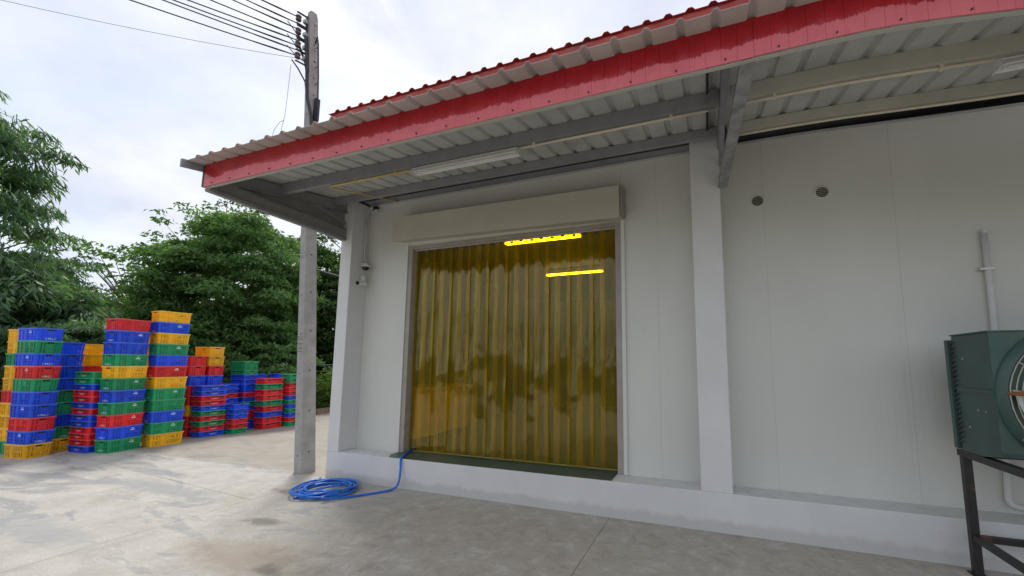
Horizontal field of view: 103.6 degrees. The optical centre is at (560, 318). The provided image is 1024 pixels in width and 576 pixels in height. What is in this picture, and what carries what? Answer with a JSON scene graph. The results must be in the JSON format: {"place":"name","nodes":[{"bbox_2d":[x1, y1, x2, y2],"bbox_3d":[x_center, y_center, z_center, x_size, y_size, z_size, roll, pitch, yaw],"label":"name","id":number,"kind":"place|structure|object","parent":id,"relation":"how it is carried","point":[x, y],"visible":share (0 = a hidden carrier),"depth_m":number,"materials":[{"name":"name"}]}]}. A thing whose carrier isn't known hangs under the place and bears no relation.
{"place":"outdoors","nodes":[
{"label":"outdoors","id":0,"kind":"place"},
{"bbox_2d":[0,0,724,329],"label":"sky","id":1,"kind":"structure","parent":0,"point":[130,104],"materials":[{"name":"white"}]},
{"bbox_2d":[410,383,473,442],"bbox_3d":[-2.264,1.596,6.924,0.750,0.860,1.600,-2,-7,20],"label":"storage bin","id":2,"kind":"object","parent":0,"point":[437,408],"visible":0.76,"depth_m":6.67,"materials":[{"name":"yellow plastic"}]},
{"bbox_2d":[0,413,1023,575],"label":"concrete yard","id":3,"kind":"structure","parent":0,"point":[223,505],"depth_m":3.83,"materials":[{"name":"concrete"}]},
{"bbox_2d":[3,441,52,458],"bbox_3d":[-9.126,2.249,6.875,0.542,0.230,0.352,-1,-7,12],"label":"crate","id":4,"kind":"object","parent":3,"relation":"on","point":[15,451],"visible":0.97,"depth_m":6.75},
{"bbox_2d":[6,428,55,444],"bbox_3d":[-9.121,2.033,6.905,0.542,0.230,0.352,-1,-7,12],"label":"crate","id":5,"kind":"object","parent":4,"relation":"on","point":[24,437],"visible":0.96,"depth_m":6.78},
{"bbox_2d":[7,416,56,430],"bbox_3d":[-9.138,1.817,6.935,0.542,0.230,0.352,-1,-7,12],"label":"crate","id":6,"kind":"object","parent":5,"relation":"on","point":[30,424],"visible":0.93,"depth_m":6.81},
{"bbox_2d":[9,403,58,417],"bbox_3d":[-9.141,1.601,6.959,0.542,0.230,0.352,-1,-7,12],"label":"crate","id":7,"kind":"object","parent":6,"relation":"on","point":[30,411],"visible":0.98,"depth_m":6.83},
{"bbox_2d":[11,390,59,404],"bbox_3d":[-9.146,1.383,6.980,0.542,0.230,0.352,-1,-7,13],"label":"crate","id":8,"kind":"object","parent":7,"relation":"on","point":[30,398],"visible":0.96,"depth_m":6.86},
{"bbox_2d":[12,378,60,391],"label":"crate","id":9,"kind":"object","parent":8,"relation":"on","point":[29,385],"visible":0.98,"depth_m":6.88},
{"bbox_2d":[14,366,61,378],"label":"crate","id":10,"kind":"object","parent":9,"relation":"on","point":[37,372],"visible":0.98,"depth_m":6.91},
{"bbox_2d":[15,353,62,365],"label":"crate","id":11,"kind":"object","parent":10,"relation":"on","point":[33,359],"visible":0.99,"depth_m":6.92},
{"bbox_2d":[16,340,64,353],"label":"crate","id":12,"kind":"object","parent":11,"relation":"on","point":[32,346],"visible":0.96,"depth_m":6.95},
{"bbox_2d":[18,328,65,340],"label":"crate","id":13,"kind":"object","parent":12,"relation":"on","point":[49,334],"visible":0.95,"depth_m":6.98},
{"bbox_2d":[45,435,68,451],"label":"crate","id":14,"kind":"object","parent":3,"relation":"on","point":[60,444],"visible":0.34,"depth_m":7.28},
{"bbox_2d":[53,423,73,438],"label":"crate","id":15,"kind":"object","parent":14,"relation":"on","point":[61,431],"visible":0.35,"depth_m":7.31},
{"bbox_2d":[53,413,74,426],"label":"crate","id":16,"kind":"object","parent":15,"relation":"on","point":[65,418],"visible":0.31,"depth_m":7.34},
{"bbox_2d":[48,401,73,413],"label":"crate","id":17,"kind":"object","parent":16,"relation":"on","point":[64,407],"visible":0.39,"depth_m":7.37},
{"bbox_2d":[53,388,77,401],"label":"crate","id":18,"kind":"object","parent":17,"relation":"on","point":[64,395],"visible":0.36,"depth_m":7.39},
{"bbox_2d":[50,377,78,389],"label":"crate","id":19,"kind":"object","parent":18,"relation":"on","point":[66,383],"visible":0.33,"depth_m":7.41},
{"bbox_2d":[52,366,83,377],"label":"crate","id":20,"kind":"object","parent":19,"relation":"on","point":[64,370],"visible":0.52,"depth_m":7.46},
{"bbox_2d":[53,354,84,365],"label":"crate","id":21,"kind":"object","parent":20,"relation":"on","point":[69,359],"visible":0.51,"depth_m":7.49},
{"bbox_2d":[55,342,86,353],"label":"crate","id":22,"kind":"object","parent":21,"relation":"on","point":[71,347],"visible":0.48,"depth_m":7.52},
{"bbox_2d":[0,317,152,395],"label":"leafy shrub","id":23,"kind":"object","parent":3,"relation":"on","point":[72,327],"visible":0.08,"depth_m":9.03,"materials":[{"name":"green plant"}]},
{"bbox_2d":[67,445,94,452],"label":"crate","id":24,"kind":"object","parent":3,"relation":"on","point":[80,449],"visible":0.59,"depth_m":7.16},
{"bbox_2d":[68,439,94,445],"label":"crate","id":25,"kind":"object","parent":24,"relation":"on","point":[77,442],"visible":0.51,"depth_m":7.19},
{"bbox_2d":[68,432,95,439],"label":"crate","id":26,"kind":"object","parent":25,"relation":"on","point":[83,436],"visible":0.59,"depth_m":7.19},
{"bbox_2d":[69,426,101,433],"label":"crate","id":27,"kind":"object","parent":26,"relation":"on","point":[86,430],"visible":0.56,"depth_m":7.21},
{"bbox_2d":[94,435,142,453],"bbox_3d":[-8.123,2.312,7.375,0.352,0.230,0.542,-1,-7,7],"label":"crate","id":28,"kind":"object","parent":3,"relation":"on","point":[109,446],"visible":0.97,"depth_m":7.25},
{"bbox_2d":[95,423,143,439],"bbox_3d":[-8.136,2.095,7.402,0.352,0.230,0.542,-1,-7,7],"label":"crate","id":29,"kind":"object","parent":28,"relation":"on","point":[123,431],"visible":0.91,"depth_m":7.28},
{"bbox_2d":[96,412,144,427],"bbox_3d":[-8.141,1.879,7.426,0.352,0.230,0.542,0,-7,6],"label":"crate","id":30,"kind":"object","parent":29,"relation":"on","point":[119,420],"visible":0.96,"depth_m":7.29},
{"bbox_2d":[97,400,145,414],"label":"crate","id":31,"kind":"object","parent":30,"relation":"on","point":[117,408],"visible":0.97,"depth_m":7.32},
{"bbox_2d":[98,389,146,402],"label":"crate","id":32,"kind":"object","parent":31,"relation":"on","point":[109,396],"visible":0.98,"depth_m":7.33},
{"bbox_2d":[99,377,147,389],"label":"crate","id":33,"kind":"object","parent":32,"relation":"on","point":[122,383],"visible":0.98,"depth_m":7.37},
{"bbox_2d":[101,366,148,377],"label":"crate","id":34,"kind":"object","parent":33,"relation":"on","point":[123,371],"visible":0.94,"depth_m":7.40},
{"bbox_2d":[101,354,148,365],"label":"crate","id":35,"kind":"object","parent":34,"relation":"on","point":[125,359],"visible":1,"depth_m":7.42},
{"bbox_2d":[103,342,149,354],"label":"crate","id":36,"kind":"object","parent":35,"relation":"on","point":[128,348],"visible":0.93,"depth_m":7.44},
{"bbox_2d":[104,330,151,342],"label":"crate","id":37,"kind":"object","parent":36,"relation":"on","point":[127,336],"visible":0.94,"depth_m":7.46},
{"bbox_2d":[105,318,152,331],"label":"crate","id":38,"kind":"object","parent":37,"relation":"on","point":[128,324],"visible":0.94,"depth_m":7.50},
{"bbox_2d":[141,431,183,446],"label":"crate","id":39,"kind":"object","parent":3,"relation":"on","point":[162,439],"visible":0.96,"depth_m":7.83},
{"bbox_2d":[142,420,184,434],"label":"crate","id":40,"kind":"object","parent":39,"relation":"on","point":[163,427],"visible":0.95,"depth_m":7.86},
{"bbox_2d":[143,408,184,422],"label":"crate","id":41,"kind":"object","parent":40,"relation":"on","point":[162,416],"visible":0.94,"depth_m":7.88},
{"bbox_2d":[144,398,185,411],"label":"crate","id":42,"kind":"object","parent":41,"relation":"on","point":[159,405],"visible":0.93,"depth_m":7.91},
{"bbox_2d":[144,387,186,399],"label":"crate","id":43,"kind":"object","parent":42,"relation":"on","point":[163,393],"visible":0.99,"depth_m":7.93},
{"bbox_2d":[146,377,187,388],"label":"crate","id":44,"kind":"object","parent":43,"relation":"on","point":[164,382],"visible":0.97,"depth_m":7.95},
{"bbox_2d":[147,366,187,376],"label":"crate","id":45,"kind":"object","parent":44,"relation":"on","point":[168,371],"visible":0.97,"depth_m":7.97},
{"bbox_2d":[148,355,188,365],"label":"crate","id":46,"kind":"object","parent":45,"relation":"on","point":[163,360],"visible":0.98,"depth_m":8.02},
{"bbox_2d":[149,344,189,354],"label":"crate","id":47,"kind":"object","parent":46,"relation":"on","point":[169,349],"visible":0.98,"depth_m":8.04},
{"bbox_2d":[150,333,190,344],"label":"crate","id":48,"kind":"object","parent":47,"relation":"on","point":[167,338],"visible":0.96,"depth_m":8.07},
{"bbox_2d":[150,321,190,333],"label":"crate","id":49,"kind":"object","parent":48,"relation":"on","point":[168,327],"visible":0.97,"depth_m":8.08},
{"bbox_2d":[151,311,191,323],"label":"crate","id":50,"kind":"object","parent":49,"relation":"on","point":[169,316],"visible":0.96,"depth_m":8.11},
{"bbox_2d":[182,426,190,436],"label":"crate","id":51,"kind":"object","parent":3,"relation":"on","point":[186,430],"visible":0.2,"depth_m":8.76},
{"bbox_2d":[182,416,197,425],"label":"crate","id":52,"kind":"object","parent":51,"relation":"on","point":[187,419],"visible":0.2,"depth_m":8.79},
{"bbox_2d":[177,406,191,415],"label":"crate","id":53,"kind":"object","parent":52,"relation":"on","point":[187,410],"visible":0.19,"depth_m":8.81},
{"bbox_2d":[173,395,199,405],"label":"crate","id":54,"kind":"object","parent":53,"relation":"on","point":[188,400],"visible":0.18,"depth_m":8.83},
{"bbox_2d":[184,385,196,395],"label":"crate","id":55,"kind":"object","parent":54,"relation":"on","point":[188,390],"visible":0.21,"depth_m":8.86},
{"bbox_2d":[185,375,206,385],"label":"crate","id":56,"kind":"object","parent":55,"relation":"on","point":[194,380],"visible":0.59,"depth_m":8.98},
{"bbox_2d":[181,366,206,375],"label":"crate","id":57,"kind":"object","parent":56,"relation":"on","point":[194,370],"visible":0.62,"depth_m":9.00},
{"bbox_2d":[176,356,207,365],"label":"crate","id":58,"kind":"object","parent":57,"relation":"on","point":[198,361],"visible":0.6,"depth_m":9.03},
{"bbox_2d":[189,428,225,437],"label":"crate","id":59,"kind":"object","parent":3,"relation":"on","point":[207,433],"visible":0.94,"depth_m":8.79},
{"bbox_2d":[190,423,225,431],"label":"crate","id":60,"kind":"object","parent":59,"relation":"on","point":[207,428],"visible":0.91,"depth_m":8.79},
{"bbox_2d":[189,419,225,426],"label":"crate","id":61,"kind":"object","parent":60,"relation":"on","point":[207,423],"visible":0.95,"depth_m":8.80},
{"bbox_2d":[190,414,226,421],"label":"crate","id":62,"kind":"object","parent":61,"relation":"on","point":[209,418],"visible":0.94,"depth_m":8.81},
{"bbox_2d":[191,409,226,416],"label":"crate","id":63,"kind":"object","parent":62,"relation":"on","point":[207,413],"visible":0.91,"depth_m":8.82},
{"bbox_2d":[191,404,226,410],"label":"crate","id":64,"kind":"object","parent":63,"relation":"on","point":[208,408],"visible":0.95,"depth_m":8.84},
{"bbox_2d":[191,399,226,405],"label":"crate","id":65,"kind":"object","parent":64,"relation":"on","point":[208,403],"visible":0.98,"depth_m":8.85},
{"bbox_2d":[191,394,226,400],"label":"crate","id":66,"kind":"object","parent":65,"relation":"on","point":[210,398],"visible":0.94,"depth_m":8.84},
{"bbox_2d":[191,390,227,395],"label":"crate","id":67,"kind":"object","parent":66,"relation":"on","point":[208,393],"visible":0.93,"depth_m":8.87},
{"bbox_2d":[192,385,227,390],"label":"crate","id":68,"kind":"object","parent":67,"relation":"on","point":[208,387],"visible":0.98,"depth_m":8.91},
{"bbox_2d":[243,419,253,428],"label":"crate","id":69,"kind":"object","parent":3,"relation":"on","point":[250,424],"visible":0.23,"depth_m":9.92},
{"bbox_2d":[247,410,254,418],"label":"crate","id":70,"kind":"object","parent":69,"relation":"on","point":[250,414],"visible":0.21,"depth_m":9.94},
{"bbox_2d":[244,405,254,410],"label":"crate","id":71,"kind":"object","parent":70,"relation":"on","point":[251,407],"visible":0.2,"depth_m":9.97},
{"bbox_2d":[238,400,254,405],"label":"crate","id":72,"kind":"object","parent":71,"relation":"on","point":[251,402],"visible":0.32,"depth_m":9.94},
{"bbox_2d":[238,396,254,401],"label":"crate","id":73,"kind":"object","parent":72,"relation":"on","point":[243,399],"visible":0.56,"depth_m":9.86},
{"bbox_2d":[238,392,254,396],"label":"crate","id":74,"kind":"object","parent":73,"relation":"on","point":[249,394],"visible":0.59,"depth_m":9.91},
{"bbox_2d":[235,383,255,392],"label":"crate","id":75,"kind":"object","parent":74,"relation":"on","point":[250,387],"visible":0.59,"depth_m":9.94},
{"bbox_2d":[230,379,255,383],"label":"crate","id":76,"kind":"object","parent":75,"relation":"on","point":[243,381],"visible":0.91,"depth_m":9.93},
{"bbox_2d":[230,374,258,378],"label":"crate","id":77,"kind":"object","parent":76,"relation":"on","point":[234,376],"visible":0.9,"depth_m":10.00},
{"bbox_2d":[230,370,258,374],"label":"crate","id":78,"kind":"object","parent":77,"relation":"on","point":[244,372],"visible":0.98,"depth_m":9.96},
{"bbox_2d":[231,361,258,369],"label":"crate","id":79,"kind":"object","parent":78,"relation":"on","point":[239,365],"visible":0.97,"depth_m":10.00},
{"bbox_2d":[253,420,282,428],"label":"crate","id":80,"kind":"object","parent":3,"relation":"on","point":[267,425],"visible":0.93,"depth_m":9.90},
{"bbox_2d":[287,11,319,473],"bbox_3d":[-3.906,-1.426,6.402,1.282,7.570,0.379,3,-7,-20],"label":"utility pole","id":81,"kind":"object","parent":3,"relation":"on","point":[305,437],"visible":0.93,"depth_m":6.19,"materials":[{"name":"concrete"}]},
{"bbox_2d":[2,0,300,58],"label":"thin wire","id":82,"kind":"object","parent":81,"relation":"attached to","point":[147,31],"visible":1,"depth_m":6.02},
{"bbox_2d":[130,0,294,54],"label":"power line","id":83,"kind":"object","parent":81,"relation":"attached to","point":[212,27],"visible":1,"depth_m":6.05,"materials":[{"name":"rubber"}]},
{"bbox_2d":[162,0,299,50],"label":"power line","id":84,"kind":"object","parent":81,"relation":"attached to","point":[232,26],"visible":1,"depth_m":6.16,"materials":[{"name":"rubber"}]},
{"bbox_2d":[173,0,294,44],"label":"power line","id":85,"kind":"object","parent":81,"relation":"attached to","point":[235,23],"visible":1,"depth_m":6.21,"materials":[{"name":"rubber"}]},
{"bbox_2d":[289,447,415,499],"bbox_3d":[-2.617,1.996,5.175,1.474,0.404,0.864,3,-7,-23],"label":"garden hose","id":86,"kind":"object","parent":3,"relation":"on","point":[304,492],"visible":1,"depth_m":4.96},
{"bbox_2d":[180,0,1023,574],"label":"cold store","id":87,"kind":"structure","parent":3,"relation":"on","point":[710,348],"depth_m":4.10,"materials":[{"name":"white paint"}]},
{"bbox_2d":[330,169,410,201],"bbox_3d":[-2.428,-1.735,5.100,0.839,0.358,1.866,4,-7,-27],"label":"conduit","id":88,"kind":"object","parent":87,"relation":"attached to","point":[370,178],"visible":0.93,"depth_m":4.74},
{"bbox_2d":[409,147,520,176],"bbox_3d":[-1.023,-1.660,4.228,1.298,0.098,0.120,-2,-7,20],"label":"batten light","id":89,"kind":"object","parent":87,"relation":"attached to","point":[471,160],"visible":0.93,"depth_m":4.20,"materials":[{"name":"white plastic"}]},
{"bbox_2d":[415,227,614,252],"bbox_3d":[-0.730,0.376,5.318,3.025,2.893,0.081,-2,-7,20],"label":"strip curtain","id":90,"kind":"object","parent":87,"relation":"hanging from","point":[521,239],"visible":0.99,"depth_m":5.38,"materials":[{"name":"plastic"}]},
{"bbox_2d":[504,233,582,244],"bbox_3d":[-0.273,-1.212,6.006,1.240,0.114,0.100,-2,-7,20],"label":"fluorescent light","id":91,"kind":"object","parent":87,"relation":"attached to","point":[557,237],"visible":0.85,"depth_m":5.97,"materials":[{"name":"yellow plastic"}]},
{"bbox_2d":[545,266,603,275],"bbox_3d":[0.284,-0.957,8.184,1.240,0.114,0.100,-2,-7,20],"label":"fluorescent light","id":92,"kind":"object","parent":87,"relation":"attached to","point":[580,270],"visible":1,"depth_m":8.13,"materials":[{"name":"yellow plastic"}]},
{"bbox_2d":[518,109,714,149],"bbox_3d":[0.449,-1.738,3.678,1.840,0.066,0.032,-2,-7,20],"label":"conduit","id":93,"kind":"object","parent":87,"relation":"attached to","point":[670,118],"visible":0.83,"depth_m":3.64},
{"bbox_2d":[814,185,829,198],"bbox_3d":[2.708,-1.304,4.145,0.139,0.139,0.014,-2,-7,20],"label":"wall vent","id":94,"kind":"object","parent":87,"relation":"attached to","point":[822,192],"depth_m":4.15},
{"bbox_2d":[746,58,995,103],"bbox_3d":[2.202,-1.780,3.028,1.641,0.116,0.032,-2,-7,20],"label":"conduit","id":95,"kind":"object","parent":87,"relation":"attached to","point":[939,68],"visible":0.85,"depth_m":2.96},
{"bbox_2d":[739,91,1023,135],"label":"conduit","id":96,"kind":"object","parent":87,"relation":"attached to","point":[897,110],"visible":0.88,"depth_m":3.59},
{"bbox_2d":[977,229,1023,510],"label":"drain pipe","id":97,"kind":"object","parent":87,"relation":"attached to","point":[987,269],"visible":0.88,"depth_m":3.55,"materials":[{"name":"white plastic"}]},
{"bbox_2d":[992,54,1023,75],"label":"batten light","id":98,"kind":"object","parent":87,"relation":"attached to","point":[1008,64],"visible":1,"depth_m":2.71,"materials":[{"name":"white plastic"}]},
{"bbox_2d":[956,448,1023,575],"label":"equipment stand","id":99,"kind":"object","parent":3,"relation":"on","point":[977,541],"visible":0.98,"depth_m":3.09,"materials":[{"name":"black paint"}]},
{"bbox_2d":[944,330,1023,458],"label":"condenser unit","id":100,"kind":"object","parent":99,"relation":"on","point":[985,373],"visible":1,"depth_m":2.87,"materials":[{"name":"green metal"}]},
{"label":"crate","id":101,"kind":"object","parent":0,"visible":0},
{"bbox_2d":[205,375,223,384],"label":"crate","id":102,"kind":"object","parent":101,"relation":"on","point":[213,380],"visible":0.52,"depth_m":9.31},
{"bbox_2d":[200,366,224,374],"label":"crate","id":103,"kind":"object","parent":102,"relation":"on","point":[214,370],"visible":0.63,"depth_m":9.32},
{"bbox_2d":[195,356,224,365],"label":"crate","id":104,"kind":"object","parent":103,"relation":"on","point":[216,360],"visible":0.67,"depth_m":9.37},
{"bbox_2d":[195,347,225,355],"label":"crate","id":105,"kind":"object","parent":104,"relation":"on","point":[208,351],"visible":0.93,"depth_m":9.35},
{"label":"ground","id":106,"kind":"structure","parent":0,"visible":0},
{"bbox_2d":[0,91,90,328],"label":"broadleaf tree","id":107,"kind":"object","parent":106,"relation":"on","point":[16,180],"visible":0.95,"depth_m":9.53,"materials":[{"name":"green plant"}]},
{"bbox_2d":[5,232,109,322],"bbox_3d":[-15.103,0.141,11.341,3.119,5.529,3.396,-2,-7,20],"label":"drooping tree","id":108,"kind":"object","parent":106,"relation":"on","point":[70,271],"visible":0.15,"depth_m":11.96,"materials":[{"name":"green plant"}]},
{"bbox_2d":[0,259,129,383],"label":"drooping tree","id":109,"kind":"object","parent":106,"relation":"on","point":[47,297],"visible":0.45,"depth_m":9.39,"materials":[{"name":"green plant"}]},
{"bbox_2d":[61,242,195,309],"bbox_3d":[-17.028,0.146,15.752,4.997,6.507,4.024,-2,-7,20],"label":"thin tree","id":110,"kind":"object","parent":106,"relation":"on","point":[110,257],"visible":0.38,"depth_m":15.40,"materials":[{"name":"green plant"}]},
{"bbox_2d":[145,336,248,420],"bbox_3d":[-10.578,1.744,11.115,4.572,2.544,2.909,-2,-7,20],"label":"leafy shrub","id":111,"kind":"object","parent":106,"relation":"on","point":[228,358],"visible":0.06,"depth_m":11.10,"materials":[{"name":"green plant"}]},
{"bbox_2d":[140,199,270,283],"bbox_3d":[-15.793,-1.085,18.463,5.860,9.587,5.602,5,-8,-33],"label":"thin tree","id":112,"kind":"object","parent":106,"relation":"on","point":[155,220],"visible":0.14,"depth_m":17.97,"materials":[{"name":"green plant"}]},
{"bbox_2d":[109,204,329,367],"bbox_3d":[-11.822,-0.494,14.495,6.098,7.552,5.880,-2,-7,20],"label":"broadleaf tree","id":113,"kind":"object","parent":106,"relation":"on","point":[220,248],"visible":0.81,"depth_m":13.20,"materials":[{"name":"green plant"}]},
{"bbox_2d":[223,330,326,382],"bbox_3d":[-10.192,1.793,13.513,4.850,2.835,3.253,-2,-7,20],"label":"leafy shrub","id":114,"kind":"object","parent":106,"relation":"on","point":[271,346],"visible":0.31,"depth_m":13.03,"materials":[{"name":"green plant"}]},
{"bbox_2d":[265,234,340,394],"bbox_3d":[-10.965,-0.026,19.224,6.101,7.715,6.096,-2,-7,20],"label":"dark tree","id":115,"kind":"object","parent":106,"relation":"on","point":[327,259],"visible":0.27,"depth_m":17.79,"materials":[{"name":"green plant"}]},
{"bbox_2d":[295,366,332,408],"bbox_3d":[-8.302,2.500,14.657,2.630,1.797,4.557,-2,-7,20],"label":"weed patch","id":116,"kind":"object","parent":106,"relation":"on","point":[325,400],"visible":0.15,"depth_m":13.60,"materials":[{"name":"green plant"}]},
{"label":"crate","id":117,"kind":"object","parent":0,"visible":0},
{"bbox_2d":[69,366,105,371],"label":"crate","id":118,"kind":"object","parent":117,"relation":"on","point":[92,368],"visible":0.2,"depth_m":8.21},
{"bbox_2d":[76,355,105,365],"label":"crate","id":119,"kind":"object","parent":118,"relation":"on","point":[92,360],"visible":0.37,"depth_m":8.22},
{"bbox_2d":[78,344,106,354],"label":"crate","id":120,"kind":"object","parent":119,"relation":"on","point":[93,349],"visible":0.39,"depth_m":8.26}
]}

